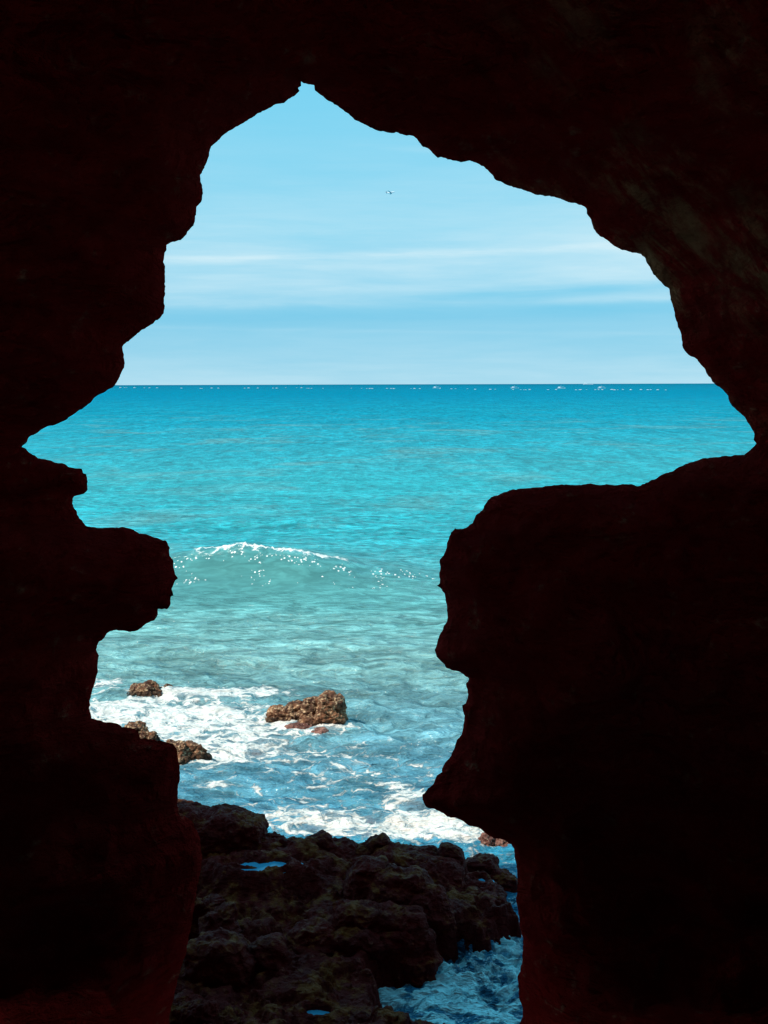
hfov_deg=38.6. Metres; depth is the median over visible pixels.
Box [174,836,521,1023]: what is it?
rock shelf
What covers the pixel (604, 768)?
cave wall
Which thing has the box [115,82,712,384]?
sky
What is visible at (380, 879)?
shore rock
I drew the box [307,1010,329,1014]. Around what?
pool
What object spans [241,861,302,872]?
pool
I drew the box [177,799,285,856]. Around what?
shore rock
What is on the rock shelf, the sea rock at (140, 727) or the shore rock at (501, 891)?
the shore rock at (501, 891)
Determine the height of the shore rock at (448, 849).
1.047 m
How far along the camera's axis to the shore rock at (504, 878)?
15.30 m
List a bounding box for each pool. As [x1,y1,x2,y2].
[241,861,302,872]
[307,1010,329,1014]
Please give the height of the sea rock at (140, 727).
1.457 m
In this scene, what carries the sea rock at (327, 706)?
in the sea
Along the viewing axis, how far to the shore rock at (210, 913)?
12.94 m
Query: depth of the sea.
45.21 m
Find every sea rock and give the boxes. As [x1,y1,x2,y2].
[124,720,159,740]
[126,680,172,696]
[166,739,211,764]
[265,690,347,725]
[284,722,328,733]
[478,832,508,846]
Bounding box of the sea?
[22,383,755,1023]
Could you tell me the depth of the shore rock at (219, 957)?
12.00 m
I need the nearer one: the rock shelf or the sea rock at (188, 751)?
the rock shelf
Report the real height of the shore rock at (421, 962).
1.960 m
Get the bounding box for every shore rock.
[169,989,245,1023]
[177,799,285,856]
[180,927,256,991]
[188,893,242,940]
[251,932,292,972]
[286,917,443,987]
[306,829,358,858]
[327,900,428,941]
[342,855,456,934]
[348,1006,444,1023]
[354,832,402,858]
[370,841,467,889]
[436,842,465,872]
[457,871,507,902]
[466,853,517,892]
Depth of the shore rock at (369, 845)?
14.92 m
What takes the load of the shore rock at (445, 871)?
on the rock shelf
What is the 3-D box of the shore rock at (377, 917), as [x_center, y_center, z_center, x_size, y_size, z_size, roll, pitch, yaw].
[-0.080,5.300,13.126,1.341,1.346,0.679,0,7,0]
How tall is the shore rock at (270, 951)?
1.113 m
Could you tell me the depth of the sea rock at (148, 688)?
24.82 m
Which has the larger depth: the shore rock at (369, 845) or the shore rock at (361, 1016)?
the shore rock at (369, 845)
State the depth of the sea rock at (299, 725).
22.25 m
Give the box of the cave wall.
[0,0,767,1023]
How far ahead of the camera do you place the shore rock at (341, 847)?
15.02 m
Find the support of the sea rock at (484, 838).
in the sea
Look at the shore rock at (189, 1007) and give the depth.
11.30 m

